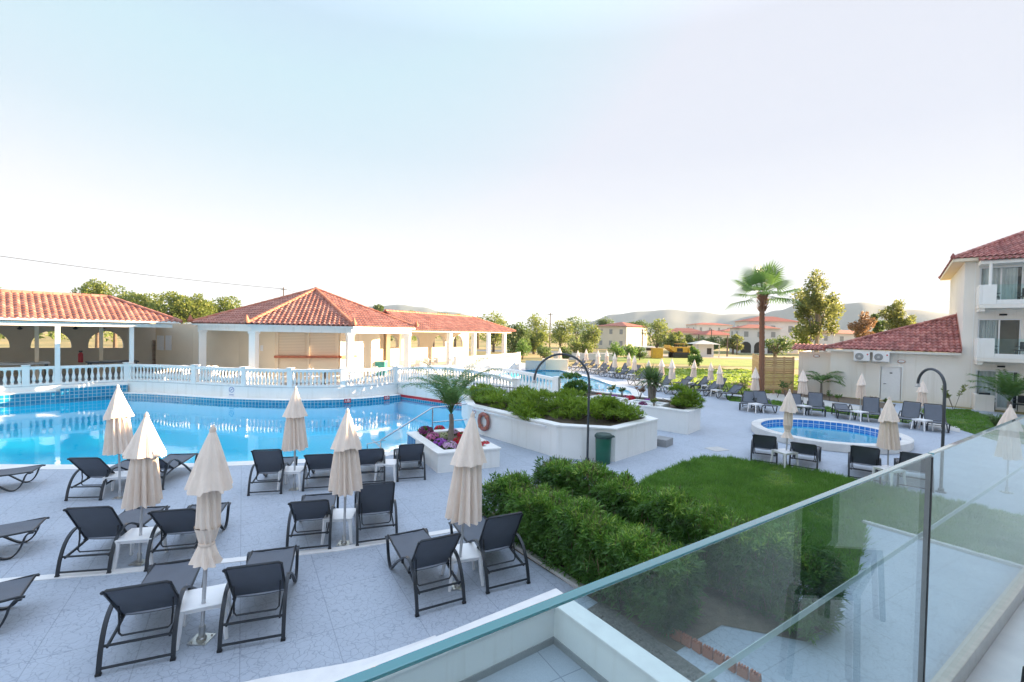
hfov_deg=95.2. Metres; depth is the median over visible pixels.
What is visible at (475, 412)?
warning sign
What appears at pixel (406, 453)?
sun lounger
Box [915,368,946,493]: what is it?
arched lamp
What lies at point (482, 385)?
juniper shrub
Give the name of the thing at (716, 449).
drain cover
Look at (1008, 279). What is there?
window
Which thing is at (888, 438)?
parasol
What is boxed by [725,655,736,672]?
edging tile
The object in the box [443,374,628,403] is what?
pool wall
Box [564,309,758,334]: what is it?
hills
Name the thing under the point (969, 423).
verge lawn
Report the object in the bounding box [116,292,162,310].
tree
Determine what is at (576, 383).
round bush
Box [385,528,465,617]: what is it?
sun lounger
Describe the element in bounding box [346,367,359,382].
terrace chair
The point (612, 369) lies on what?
sun lounger
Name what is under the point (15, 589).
sun lounger
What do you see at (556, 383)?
balustrade
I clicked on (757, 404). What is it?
side table
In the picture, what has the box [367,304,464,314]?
hills
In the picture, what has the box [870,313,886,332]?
tree
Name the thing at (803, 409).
side table
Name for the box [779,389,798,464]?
parasol
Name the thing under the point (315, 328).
pavilion
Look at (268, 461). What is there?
sun lounger
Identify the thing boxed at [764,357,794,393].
wooden fence
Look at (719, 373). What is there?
parasol
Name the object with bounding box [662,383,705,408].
juniper shrub
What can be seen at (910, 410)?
sun lounger
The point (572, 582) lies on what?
curb
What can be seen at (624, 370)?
sun lounger
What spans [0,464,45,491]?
sun lounger
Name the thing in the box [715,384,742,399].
sun lounger
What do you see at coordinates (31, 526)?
sun lounger
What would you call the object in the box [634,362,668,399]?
spiky palm
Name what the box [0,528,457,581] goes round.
marble strip
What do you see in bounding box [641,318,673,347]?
tree
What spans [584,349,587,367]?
parasol
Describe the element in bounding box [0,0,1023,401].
sky
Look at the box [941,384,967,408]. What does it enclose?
young shrub
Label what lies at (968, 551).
lawn kerb
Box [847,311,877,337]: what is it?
tree
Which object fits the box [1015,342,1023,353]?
balcony chair
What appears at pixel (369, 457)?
sun lounger
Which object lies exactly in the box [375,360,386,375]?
ice cream freezer
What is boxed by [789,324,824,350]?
tree
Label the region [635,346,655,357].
kiosk
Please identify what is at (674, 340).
tree
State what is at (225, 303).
tree
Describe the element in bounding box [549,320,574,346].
tree
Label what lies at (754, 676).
edging tile
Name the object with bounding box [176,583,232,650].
side table
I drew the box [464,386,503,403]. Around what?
juniper shrub
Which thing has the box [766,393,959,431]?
garden path
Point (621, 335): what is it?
house
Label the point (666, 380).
sun lounger
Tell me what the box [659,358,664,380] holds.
parasol
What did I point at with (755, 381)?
parasol
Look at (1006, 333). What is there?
window
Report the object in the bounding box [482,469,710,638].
oleander hedge
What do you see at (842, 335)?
house
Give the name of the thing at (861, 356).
air conditioner
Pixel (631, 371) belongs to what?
sun lounger
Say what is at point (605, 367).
sun lounger
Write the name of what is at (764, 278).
fan palm
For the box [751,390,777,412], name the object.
sun lounger
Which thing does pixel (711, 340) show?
tree
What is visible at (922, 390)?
parasol
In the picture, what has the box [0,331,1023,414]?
ground
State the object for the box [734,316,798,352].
house
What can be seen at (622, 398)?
gravel bed
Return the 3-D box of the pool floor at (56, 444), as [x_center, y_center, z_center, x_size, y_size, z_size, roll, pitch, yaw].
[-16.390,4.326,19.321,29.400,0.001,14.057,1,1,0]
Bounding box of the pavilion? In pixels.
[187,287,418,383]
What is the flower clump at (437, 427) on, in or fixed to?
in the planter at (438, 459)
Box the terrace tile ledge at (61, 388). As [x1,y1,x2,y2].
[0,383,127,394]
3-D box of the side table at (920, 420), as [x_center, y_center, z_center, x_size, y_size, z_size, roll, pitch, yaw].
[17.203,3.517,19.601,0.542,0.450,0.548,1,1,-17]
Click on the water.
(541, 372)
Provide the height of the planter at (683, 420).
0.900 m
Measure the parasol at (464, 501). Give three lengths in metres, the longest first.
2.618 x 0.586 x 0.551 m
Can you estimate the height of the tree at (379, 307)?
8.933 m
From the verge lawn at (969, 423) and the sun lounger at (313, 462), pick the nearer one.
the sun lounger at (313, 462)
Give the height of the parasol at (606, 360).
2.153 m
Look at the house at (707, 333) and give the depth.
146.21 m
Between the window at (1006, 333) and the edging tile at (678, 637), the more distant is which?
the window at (1006, 333)
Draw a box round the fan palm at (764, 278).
[724,259,801,391]
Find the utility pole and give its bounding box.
[548,313,552,346]
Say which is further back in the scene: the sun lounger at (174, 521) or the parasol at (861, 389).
the parasol at (861, 389)
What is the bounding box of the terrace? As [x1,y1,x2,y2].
[0,362,520,398]
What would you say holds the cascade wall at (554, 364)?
on the deck paving
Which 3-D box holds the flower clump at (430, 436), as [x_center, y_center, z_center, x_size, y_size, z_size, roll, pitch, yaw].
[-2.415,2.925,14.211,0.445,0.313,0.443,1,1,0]
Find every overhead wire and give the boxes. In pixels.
[2,256,280,288]
[289,290,547,317]
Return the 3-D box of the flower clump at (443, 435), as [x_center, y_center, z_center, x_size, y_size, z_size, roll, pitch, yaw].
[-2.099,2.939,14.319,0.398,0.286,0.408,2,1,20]
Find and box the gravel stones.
[599,612,704,680]
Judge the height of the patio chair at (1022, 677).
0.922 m
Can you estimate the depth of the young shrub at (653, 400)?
18.81 m
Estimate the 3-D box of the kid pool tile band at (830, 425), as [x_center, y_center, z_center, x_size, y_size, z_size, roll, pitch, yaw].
[11.996,3.545,17.822,4.429,0.298,4.300,1,1,0]
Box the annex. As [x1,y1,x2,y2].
[791,312,961,406]
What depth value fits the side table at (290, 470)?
10.86 m
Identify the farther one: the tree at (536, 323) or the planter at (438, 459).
the tree at (536, 323)
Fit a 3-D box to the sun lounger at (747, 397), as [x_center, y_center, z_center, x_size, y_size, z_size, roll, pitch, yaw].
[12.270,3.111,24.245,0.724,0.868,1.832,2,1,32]
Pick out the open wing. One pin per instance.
(447, 328)
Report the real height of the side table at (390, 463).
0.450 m
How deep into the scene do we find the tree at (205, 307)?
59.39 m
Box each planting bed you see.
[492,513,833,650]
[731,381,751,387]
[768,390,895,407]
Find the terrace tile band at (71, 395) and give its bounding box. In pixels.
[0,385,127,407]
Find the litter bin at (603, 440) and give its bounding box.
[595,432,614,464]
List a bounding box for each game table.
[0,361,49,378]
[85,360,138,378]
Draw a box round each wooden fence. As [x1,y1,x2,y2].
[752,353,758,373]
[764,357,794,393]
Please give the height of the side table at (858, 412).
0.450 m
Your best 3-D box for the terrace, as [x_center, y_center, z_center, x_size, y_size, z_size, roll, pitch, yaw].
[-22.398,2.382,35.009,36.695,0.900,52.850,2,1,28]
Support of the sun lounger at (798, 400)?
on the deck paving
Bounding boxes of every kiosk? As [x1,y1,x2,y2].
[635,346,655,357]
[687,340,720,356]
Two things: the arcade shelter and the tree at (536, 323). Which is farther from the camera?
the tree at (536, 323)
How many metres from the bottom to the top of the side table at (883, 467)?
0.450 m
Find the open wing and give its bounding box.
[380,309,515,372]
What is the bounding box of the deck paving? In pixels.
[0,363,1023,681]
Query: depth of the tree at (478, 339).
99.85 m
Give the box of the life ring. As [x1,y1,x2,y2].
[477,410,489,430]
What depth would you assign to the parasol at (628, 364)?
43.65 m
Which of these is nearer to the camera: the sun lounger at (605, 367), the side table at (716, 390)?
the side table at (716, 390)
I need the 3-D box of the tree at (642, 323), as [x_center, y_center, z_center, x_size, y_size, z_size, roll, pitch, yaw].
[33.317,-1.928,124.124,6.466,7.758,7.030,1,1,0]
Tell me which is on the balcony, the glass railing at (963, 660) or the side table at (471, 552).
the glass railing at (963, 660)
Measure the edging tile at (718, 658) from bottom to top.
0.130 m
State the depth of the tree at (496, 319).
83.75 m
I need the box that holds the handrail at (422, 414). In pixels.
[380,403,466,447]
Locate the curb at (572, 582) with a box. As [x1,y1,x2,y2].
[483,513,584,588]
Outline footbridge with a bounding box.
[398,382,512,405]
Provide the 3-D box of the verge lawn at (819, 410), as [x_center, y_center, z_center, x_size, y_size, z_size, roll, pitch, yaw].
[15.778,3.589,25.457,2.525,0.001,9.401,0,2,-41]
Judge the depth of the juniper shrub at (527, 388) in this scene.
18.89 m
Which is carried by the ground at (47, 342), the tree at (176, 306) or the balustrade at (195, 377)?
the tree at (176, 306)
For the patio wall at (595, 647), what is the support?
on the patio floor at (552, 663)
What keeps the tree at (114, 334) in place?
on the ground at (47, 342)
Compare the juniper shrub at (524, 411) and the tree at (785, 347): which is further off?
the tree at (785, 347)
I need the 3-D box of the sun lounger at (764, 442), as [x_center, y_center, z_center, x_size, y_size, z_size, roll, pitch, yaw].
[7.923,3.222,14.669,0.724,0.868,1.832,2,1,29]
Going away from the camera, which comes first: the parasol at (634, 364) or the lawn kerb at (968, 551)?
the lawn kerb at (968, 551)
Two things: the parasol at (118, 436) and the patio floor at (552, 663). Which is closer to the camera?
the patio floor at (552, 663)
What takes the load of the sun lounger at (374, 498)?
on the deck paving
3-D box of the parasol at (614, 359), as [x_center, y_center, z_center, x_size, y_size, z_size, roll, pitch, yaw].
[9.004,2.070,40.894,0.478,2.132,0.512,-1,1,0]
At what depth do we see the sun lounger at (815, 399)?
23.54 m
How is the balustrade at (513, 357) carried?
on the terrace floor at (118, 377)
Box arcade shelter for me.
[0,289,238,384]
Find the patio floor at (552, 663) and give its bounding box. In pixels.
[477,644,597,681]
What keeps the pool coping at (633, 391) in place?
on the deck paving
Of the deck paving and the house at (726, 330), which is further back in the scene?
the house at (726, 330)
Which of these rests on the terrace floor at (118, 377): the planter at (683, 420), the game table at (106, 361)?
the game table at (106, 361)
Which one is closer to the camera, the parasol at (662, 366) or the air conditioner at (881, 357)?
the air conditioner at (881, 357)
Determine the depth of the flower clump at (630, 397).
20.73 m
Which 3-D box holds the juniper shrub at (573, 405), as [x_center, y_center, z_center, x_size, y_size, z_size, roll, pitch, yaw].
[2.229,2.281,15.656,2.437,0.852,2.255,1,1,0]
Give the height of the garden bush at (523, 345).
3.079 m
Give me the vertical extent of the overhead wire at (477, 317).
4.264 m
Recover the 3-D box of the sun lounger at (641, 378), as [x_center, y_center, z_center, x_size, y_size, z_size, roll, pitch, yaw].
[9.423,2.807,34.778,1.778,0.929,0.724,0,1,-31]
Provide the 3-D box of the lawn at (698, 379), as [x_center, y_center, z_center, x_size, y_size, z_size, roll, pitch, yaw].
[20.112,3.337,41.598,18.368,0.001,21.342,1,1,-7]
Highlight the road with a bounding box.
[468,350,798,359]
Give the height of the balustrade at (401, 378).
1.248 m
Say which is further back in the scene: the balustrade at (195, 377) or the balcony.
the balustrade at (195, 377)
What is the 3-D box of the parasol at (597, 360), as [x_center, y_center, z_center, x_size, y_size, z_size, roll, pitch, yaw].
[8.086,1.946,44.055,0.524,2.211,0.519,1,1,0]
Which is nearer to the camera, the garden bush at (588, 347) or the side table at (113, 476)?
the side table at (113, 476)
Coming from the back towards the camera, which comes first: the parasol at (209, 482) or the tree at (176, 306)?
the tree at (176, 306)
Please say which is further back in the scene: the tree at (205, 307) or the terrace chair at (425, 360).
the tree at (205, 307)
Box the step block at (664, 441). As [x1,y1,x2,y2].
[657,435,672,447]
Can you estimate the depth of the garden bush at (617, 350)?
63.73 m
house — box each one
[596,322,646,349]
[662,328,699,337]
[686,323,732,330]
[690,330,729,347]
[717,329,729,333]
[729,324,781,353]
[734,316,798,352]
[810,330,868,352]
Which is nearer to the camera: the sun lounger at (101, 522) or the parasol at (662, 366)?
the sun lounger at (101, 522)
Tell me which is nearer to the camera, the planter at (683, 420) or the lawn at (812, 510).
the lawn at (812, 510)
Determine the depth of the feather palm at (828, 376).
30.38 m
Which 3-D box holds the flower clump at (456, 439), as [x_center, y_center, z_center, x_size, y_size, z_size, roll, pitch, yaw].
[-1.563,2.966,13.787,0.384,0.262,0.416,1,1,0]
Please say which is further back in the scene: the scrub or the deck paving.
the scrub
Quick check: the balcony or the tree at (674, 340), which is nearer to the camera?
the balcony
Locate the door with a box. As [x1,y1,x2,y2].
[880,367,900,400]
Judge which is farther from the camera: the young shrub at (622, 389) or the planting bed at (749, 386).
the planting bed at (749, 386)
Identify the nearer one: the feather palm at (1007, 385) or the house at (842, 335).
the feather palm at (1007, 385)
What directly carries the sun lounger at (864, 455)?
on the deck paving
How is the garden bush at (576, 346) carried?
on the ground at (47, 342)
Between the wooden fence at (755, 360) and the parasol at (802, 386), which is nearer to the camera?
the parasol at (802, 386)
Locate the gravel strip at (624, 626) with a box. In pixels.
[587,601,716,681]
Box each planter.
[407,428,500,472]
[462,394,658,461]
[565,390,700,434]
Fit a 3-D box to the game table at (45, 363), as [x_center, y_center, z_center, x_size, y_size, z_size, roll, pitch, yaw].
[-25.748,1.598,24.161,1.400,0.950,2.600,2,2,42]
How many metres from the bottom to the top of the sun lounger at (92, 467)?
0.929 m
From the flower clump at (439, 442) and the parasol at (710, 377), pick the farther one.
the parasol at (710, 377)
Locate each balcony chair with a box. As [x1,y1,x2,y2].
[1012,395,1023,410]
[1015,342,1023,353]
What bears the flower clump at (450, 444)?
in the planter at (438, 459)
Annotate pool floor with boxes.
[0,419,447,463]
[504,380,563,389]
[806,437,850,442]
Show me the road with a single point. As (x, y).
(663, 355)
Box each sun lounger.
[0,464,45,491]
[0,517,49,559]
[0,573,39,627]
[54,505,169,576]
[64,457,129,500]
[94,559,202,676]
[127,453,198,489]
[144,502,230,571]
[216,545,299,652]
[247,449,297,495]
[286,493,338,548]
[302,453,332,490]
[354,481,397,545]
[358,448,384,483]
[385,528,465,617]
[393,443,425,481]
[448,512,530,594]
[571,363,589,370]
[581,364,599,372]
[590,364,608,374]
[598,366,617,376]
[609,368,628,377]
[615,369,635,378]
[627,372,646,385]
[656,375,674,391]
[663,379,689,394]
[670,376,692,385]
[687,376,709,390]
[696,381,721,395]
[702,378,727,393]
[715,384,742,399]
[739,391,756,410]
[750,434,777,464]
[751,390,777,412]
[789,442,821,469]
[792,393,806,414]
[806,392,826,416]
[831,403,856,419]
[848,445,881,483]
[861,396,880,420]
[894,451,933,492]
[898,401,922,428]
[921,403,950,432]
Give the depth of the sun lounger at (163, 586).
5.38 m
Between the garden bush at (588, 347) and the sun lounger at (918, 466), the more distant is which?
the garden bush at (588, 347)
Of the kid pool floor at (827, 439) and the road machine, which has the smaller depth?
the kid pool floor at (827, 439)
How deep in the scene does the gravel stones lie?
5.58 m
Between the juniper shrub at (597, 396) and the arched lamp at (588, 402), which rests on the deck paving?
the arched lamp at (588, 402)
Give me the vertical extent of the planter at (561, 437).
1.000 m
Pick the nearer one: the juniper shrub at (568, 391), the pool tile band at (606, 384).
the juniper shrub at (568, 391)
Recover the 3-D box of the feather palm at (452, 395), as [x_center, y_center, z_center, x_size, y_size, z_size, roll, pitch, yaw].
[-1.893,1.823,13.937,3.380,2.650,3.025,1,1,0]
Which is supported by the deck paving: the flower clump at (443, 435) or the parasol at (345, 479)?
the parasol at (345, 479)
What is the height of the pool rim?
0.290 m
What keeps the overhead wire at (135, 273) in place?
attached to the utility pole
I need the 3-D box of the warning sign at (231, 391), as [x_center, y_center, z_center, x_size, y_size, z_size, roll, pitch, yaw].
[-14.365,2.584,23.934,0.360,0.540,0.011,1,1,7]
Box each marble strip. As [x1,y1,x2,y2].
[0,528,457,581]
[245,635,435,681]
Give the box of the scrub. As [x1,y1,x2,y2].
[0,331,917,351]
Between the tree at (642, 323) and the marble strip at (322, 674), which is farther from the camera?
the tree at (642, 323)
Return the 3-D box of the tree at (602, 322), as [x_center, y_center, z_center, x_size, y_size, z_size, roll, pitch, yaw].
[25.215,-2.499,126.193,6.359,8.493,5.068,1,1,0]
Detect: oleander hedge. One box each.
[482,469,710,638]
[530,454,850,645]
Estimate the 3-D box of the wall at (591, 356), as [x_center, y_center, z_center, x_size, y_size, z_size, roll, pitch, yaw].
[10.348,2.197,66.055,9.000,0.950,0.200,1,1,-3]
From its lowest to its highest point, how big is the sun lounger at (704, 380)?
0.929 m
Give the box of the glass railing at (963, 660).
[335,415,1023,681]
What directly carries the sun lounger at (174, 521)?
on the deck paving
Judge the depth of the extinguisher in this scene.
27.64 m
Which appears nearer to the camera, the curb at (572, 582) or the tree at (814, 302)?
the curb at (572, 582)
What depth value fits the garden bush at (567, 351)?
61.70 m
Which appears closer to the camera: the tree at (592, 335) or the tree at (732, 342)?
the tree at (592, 335)
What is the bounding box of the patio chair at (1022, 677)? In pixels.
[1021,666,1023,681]
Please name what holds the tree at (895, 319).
on the ground at (47, 342)
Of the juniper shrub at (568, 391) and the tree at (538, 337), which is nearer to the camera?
the juniper shrub at (568, 391)
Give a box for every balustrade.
[0,362,130,387]
[128,364,395,387]
[396,365,520,392]
[419,364,560,392]
[453,352,520,365]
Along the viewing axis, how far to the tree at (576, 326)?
101.75 m
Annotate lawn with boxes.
[600,357,798,368]
[608,368,797,393]
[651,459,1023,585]
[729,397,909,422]
[922,409,1023,443]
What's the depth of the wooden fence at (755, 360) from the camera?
35.36 m
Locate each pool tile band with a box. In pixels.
[401,397,461,409]
[478,370,631,393]
[761,419,900,439]
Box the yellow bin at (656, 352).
[651,348,663,357]
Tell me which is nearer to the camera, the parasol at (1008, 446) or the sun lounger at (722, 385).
the parasol at (1008, 446)
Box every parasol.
[102,384,134,498]
[121,412,166,565]
[184,425,232,645]
[281,386,307,490]
[328,408,362,545]
[445,411,486,590]
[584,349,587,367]
[595,351,600,372]
[604,350,608,371]
[612,353,616,366]
[626,354,630,370]
[632,355,636,378]
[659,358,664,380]
[668,360,675,378]
[690,360,696,387]
[707,363,713,391]
[716,365,723,396]
[750,367,759,405]
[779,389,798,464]
[797,370,807,409]
[855,373,865,413]
[876,397,900,481]
[916,380,927,421]
[994,404,1023,493]
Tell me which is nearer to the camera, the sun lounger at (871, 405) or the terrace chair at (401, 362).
the sun lounger at (871, 405)
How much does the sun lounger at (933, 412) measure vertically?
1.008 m
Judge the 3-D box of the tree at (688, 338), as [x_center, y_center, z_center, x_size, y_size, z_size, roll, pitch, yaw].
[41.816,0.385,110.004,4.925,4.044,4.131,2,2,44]
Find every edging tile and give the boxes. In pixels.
[671,628,681,642]
[681,633,691,648]
[692,638,702,654]
[702,644,713,660]
[713,649,724,666]
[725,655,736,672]
[737,662,748,679]
[749,668,761,681]
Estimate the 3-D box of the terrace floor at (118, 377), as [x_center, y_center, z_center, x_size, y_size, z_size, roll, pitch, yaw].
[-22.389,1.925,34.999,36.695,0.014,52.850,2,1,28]
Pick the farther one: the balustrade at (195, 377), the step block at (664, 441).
the balustrade at (195, 377)
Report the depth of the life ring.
16.78 m
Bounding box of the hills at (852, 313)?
[721,302,948,331]
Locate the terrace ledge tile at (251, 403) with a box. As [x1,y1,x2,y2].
[123,393,400,407]
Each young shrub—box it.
[607,384,615,394]
[618,387,625,395]
[634,385,645,398]
[650,398,658,405]
[740,377,748,388]
[778,380,791,395]
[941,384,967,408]
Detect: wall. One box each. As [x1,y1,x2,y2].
[0,400,465,429]
[325,588,690,681]
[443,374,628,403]
[525,358,567,369]
[553,353,612,359]
[768,426,877,442]
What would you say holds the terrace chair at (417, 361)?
on the terrace floor at (118, 377)
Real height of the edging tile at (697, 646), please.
0.130 m
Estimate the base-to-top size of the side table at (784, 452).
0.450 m
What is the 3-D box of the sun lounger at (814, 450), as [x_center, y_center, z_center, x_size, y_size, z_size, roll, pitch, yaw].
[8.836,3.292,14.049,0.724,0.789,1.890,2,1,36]
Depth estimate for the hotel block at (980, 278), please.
26.24 m
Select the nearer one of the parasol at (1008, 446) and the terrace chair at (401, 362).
the parasol at (1008, 446)
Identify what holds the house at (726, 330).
on the ground at (47, 342)
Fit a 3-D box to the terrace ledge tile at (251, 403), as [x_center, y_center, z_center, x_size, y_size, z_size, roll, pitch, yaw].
[-13.345,3.098,24.235,14.553,0.375,2.242,1,1,-6]
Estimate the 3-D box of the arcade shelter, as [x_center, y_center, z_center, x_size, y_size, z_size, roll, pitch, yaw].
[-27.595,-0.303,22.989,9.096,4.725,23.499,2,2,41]
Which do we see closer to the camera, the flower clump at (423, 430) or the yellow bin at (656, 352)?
the flower clump at (423, 430)
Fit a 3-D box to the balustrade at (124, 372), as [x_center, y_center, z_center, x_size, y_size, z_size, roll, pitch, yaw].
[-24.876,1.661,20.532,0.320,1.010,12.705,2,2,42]
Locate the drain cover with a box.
[706,446,727,451]
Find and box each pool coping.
[0,451,395,469]
[561,370,643,395]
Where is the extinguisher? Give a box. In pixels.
[78,351,82,361]
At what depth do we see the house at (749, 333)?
103.19 m
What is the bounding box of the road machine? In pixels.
[664,342,693,357]
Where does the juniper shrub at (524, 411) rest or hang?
in the planter at (561, 437)
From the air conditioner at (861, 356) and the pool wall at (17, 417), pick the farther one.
the air conditioner at (861, 356)
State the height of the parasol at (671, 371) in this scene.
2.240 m
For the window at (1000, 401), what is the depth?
26.24 m
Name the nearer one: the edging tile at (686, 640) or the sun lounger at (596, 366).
the edging tile at (686, 640)
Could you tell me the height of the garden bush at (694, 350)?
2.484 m
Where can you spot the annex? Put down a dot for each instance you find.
(932, 341)
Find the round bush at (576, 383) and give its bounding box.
[559,371,592,395]
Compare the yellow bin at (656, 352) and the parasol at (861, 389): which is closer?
the parasol at (861, 389)
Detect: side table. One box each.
[102,470,127,498]
[112,527,167,569]
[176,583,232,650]
[277,466,307,490]
[320,508,355,544]
[374,459,399,481]
[441,542,483,591]
[710,389,722,396]
[747,403,763,412]
[770,448,798,467]
[795,405,812,415]
[849,410,868,421]
[871,465,906,487]
[910,418,932,431]
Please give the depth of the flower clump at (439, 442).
13.40 m
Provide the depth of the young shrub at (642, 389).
21.02 m
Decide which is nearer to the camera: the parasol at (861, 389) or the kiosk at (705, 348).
the parasol at (861, 389)
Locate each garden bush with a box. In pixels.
[514,337,532,359]
[536,345,551,358]
[559,345,571,358]
[568,341,584,352]
[580,342,593,352]
[607,341,625,356]
[621,344,638,358]
[632,346,647,359]
[688,354,702,366]
[689,345,700,356]
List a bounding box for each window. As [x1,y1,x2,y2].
[975,369,1019,409]
[977,319,1021,353]
[979,265,1023,299]
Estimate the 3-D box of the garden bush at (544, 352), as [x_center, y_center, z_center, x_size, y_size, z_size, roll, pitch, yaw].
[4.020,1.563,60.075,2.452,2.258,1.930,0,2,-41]
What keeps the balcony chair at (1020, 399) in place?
on the ground at (47, 342)
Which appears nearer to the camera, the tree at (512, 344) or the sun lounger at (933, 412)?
the sun lounger at (933, 412)
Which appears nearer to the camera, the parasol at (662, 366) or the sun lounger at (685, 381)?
the sun lounger at (685, 381)
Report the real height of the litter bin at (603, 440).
0.880 m
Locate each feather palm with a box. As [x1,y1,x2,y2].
[401,357,502,441]
[796,371,845,392]
[966,369,1023,407]
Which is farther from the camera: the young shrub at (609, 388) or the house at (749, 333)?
the house at (749, 333)
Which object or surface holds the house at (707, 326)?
on the ground at (47, 342)
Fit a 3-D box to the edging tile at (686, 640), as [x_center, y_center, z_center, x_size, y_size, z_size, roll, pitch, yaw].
[2.138,3.662,5.714,0.050,0.130,0.115,0,2,-40]
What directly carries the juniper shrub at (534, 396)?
in the planter at (561, 437)
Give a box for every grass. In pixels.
[975,413,1001,425]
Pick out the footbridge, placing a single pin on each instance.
(413, 391)
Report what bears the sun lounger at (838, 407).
on the deck paving
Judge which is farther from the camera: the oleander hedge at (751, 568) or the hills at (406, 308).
the hills at (406, 308)
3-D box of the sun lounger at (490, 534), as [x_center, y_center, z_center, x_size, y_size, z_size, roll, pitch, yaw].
[-0.425,3.110,7.677,0.724,1.045,1.778,1,1,-26]
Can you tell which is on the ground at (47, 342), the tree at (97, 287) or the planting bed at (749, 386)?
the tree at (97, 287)
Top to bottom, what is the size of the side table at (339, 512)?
0.450 m
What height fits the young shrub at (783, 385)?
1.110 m
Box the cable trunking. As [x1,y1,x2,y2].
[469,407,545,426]
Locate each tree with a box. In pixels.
[70,278,118,347]
[105,284,137,347]
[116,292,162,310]
[143,291,198,323]
[168,293,218,318]
[208,296,241,312]
[373,304,384,311]
[476,316,480,348]
[481,310,507,351]
[500,321,530,352]
[525,326,548,353]
[527,313,551,346]
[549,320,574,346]
[564,316,590,347]
[579,322,602,352]
[595,317,613,325]
[627,320,650,327]
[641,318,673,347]
[664,331,687,346]
[684,334,697,346]
[695,336,723,349]
[719,333,744,353]
[765,335,793,363]
[789,269,846,351]
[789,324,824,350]
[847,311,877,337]
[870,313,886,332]
[877,299,917,329]
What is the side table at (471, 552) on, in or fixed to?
on the deck paving
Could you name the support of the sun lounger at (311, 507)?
on the deck paving
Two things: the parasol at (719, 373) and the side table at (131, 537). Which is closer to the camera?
the side table at (131, 537)
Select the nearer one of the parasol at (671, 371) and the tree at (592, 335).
the parasol at (671, 371)
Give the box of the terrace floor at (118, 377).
[0,358,516,387]
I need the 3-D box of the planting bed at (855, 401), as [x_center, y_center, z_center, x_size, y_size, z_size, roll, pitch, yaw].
[19.952,3.571,29.963,3.102,0.001,9.528,1,1,-23]
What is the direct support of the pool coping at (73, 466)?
on the deck paving
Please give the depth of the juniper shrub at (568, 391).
17.71 m
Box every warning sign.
[228,386,234,396]
[472,407,476,419]
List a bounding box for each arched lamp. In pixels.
[532,353,589,460]
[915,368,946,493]
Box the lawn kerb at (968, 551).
[863,520,1023,568]
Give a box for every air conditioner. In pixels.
[854,352,869,361]
[873,352,889,362]
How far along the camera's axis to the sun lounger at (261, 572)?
5.79 m
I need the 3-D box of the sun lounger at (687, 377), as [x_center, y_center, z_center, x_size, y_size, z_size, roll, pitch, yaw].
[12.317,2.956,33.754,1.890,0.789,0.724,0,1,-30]
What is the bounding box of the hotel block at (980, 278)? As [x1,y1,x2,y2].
[938,231,1023,411]
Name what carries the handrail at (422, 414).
on the pool wall at (17, 417)
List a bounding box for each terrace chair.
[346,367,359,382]
[399,360,403,366]
[410,359,420,371]
[423,358,430,364]
[431,357,437,364]
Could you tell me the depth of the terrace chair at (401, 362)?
32.98 m
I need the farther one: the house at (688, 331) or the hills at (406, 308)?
the hills at (406, 308)
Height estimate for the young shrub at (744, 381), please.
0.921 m
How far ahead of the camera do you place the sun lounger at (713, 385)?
29.78 m
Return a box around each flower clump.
[417,426,433,435]
[425,432,438,440]
[433,438,446,446]
[434,425,445,429]
[437,432,447,439]
[442,440,457,449]
[453,437,460,444]
[626,395,636,399]
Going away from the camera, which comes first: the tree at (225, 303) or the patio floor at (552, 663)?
the patio floor at (552, 663)
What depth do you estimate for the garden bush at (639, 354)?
67.74 m
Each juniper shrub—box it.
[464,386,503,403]
[468,382,506,394]
[476,387,530,410]
[505,384,545,401]
[505,402,548,420]
[509,388,575,416]
[543,387,593,411]
[543,395,614,420]
[582,393,613,412]
[597,394,649,421]
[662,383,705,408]
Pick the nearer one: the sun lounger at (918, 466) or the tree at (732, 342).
the sun lounger at (918, 466)
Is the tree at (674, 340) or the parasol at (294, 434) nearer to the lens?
the parasol at (294, 434)
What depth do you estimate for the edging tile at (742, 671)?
5.19 m
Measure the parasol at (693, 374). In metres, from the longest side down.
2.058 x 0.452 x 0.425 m
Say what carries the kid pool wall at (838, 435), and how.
on the kid pool floor at (827, 439)
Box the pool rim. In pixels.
[751,418,913,453]
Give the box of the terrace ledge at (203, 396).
[122,392,399,408]
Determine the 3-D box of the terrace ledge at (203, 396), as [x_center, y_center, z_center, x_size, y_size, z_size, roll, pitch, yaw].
[-13.377,3.106,24.435,14.539,0.450,2.603,1,1,-5]
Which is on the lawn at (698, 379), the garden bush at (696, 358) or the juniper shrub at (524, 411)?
the garden bush at (696, 358)
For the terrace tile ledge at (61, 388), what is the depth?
23.05 m

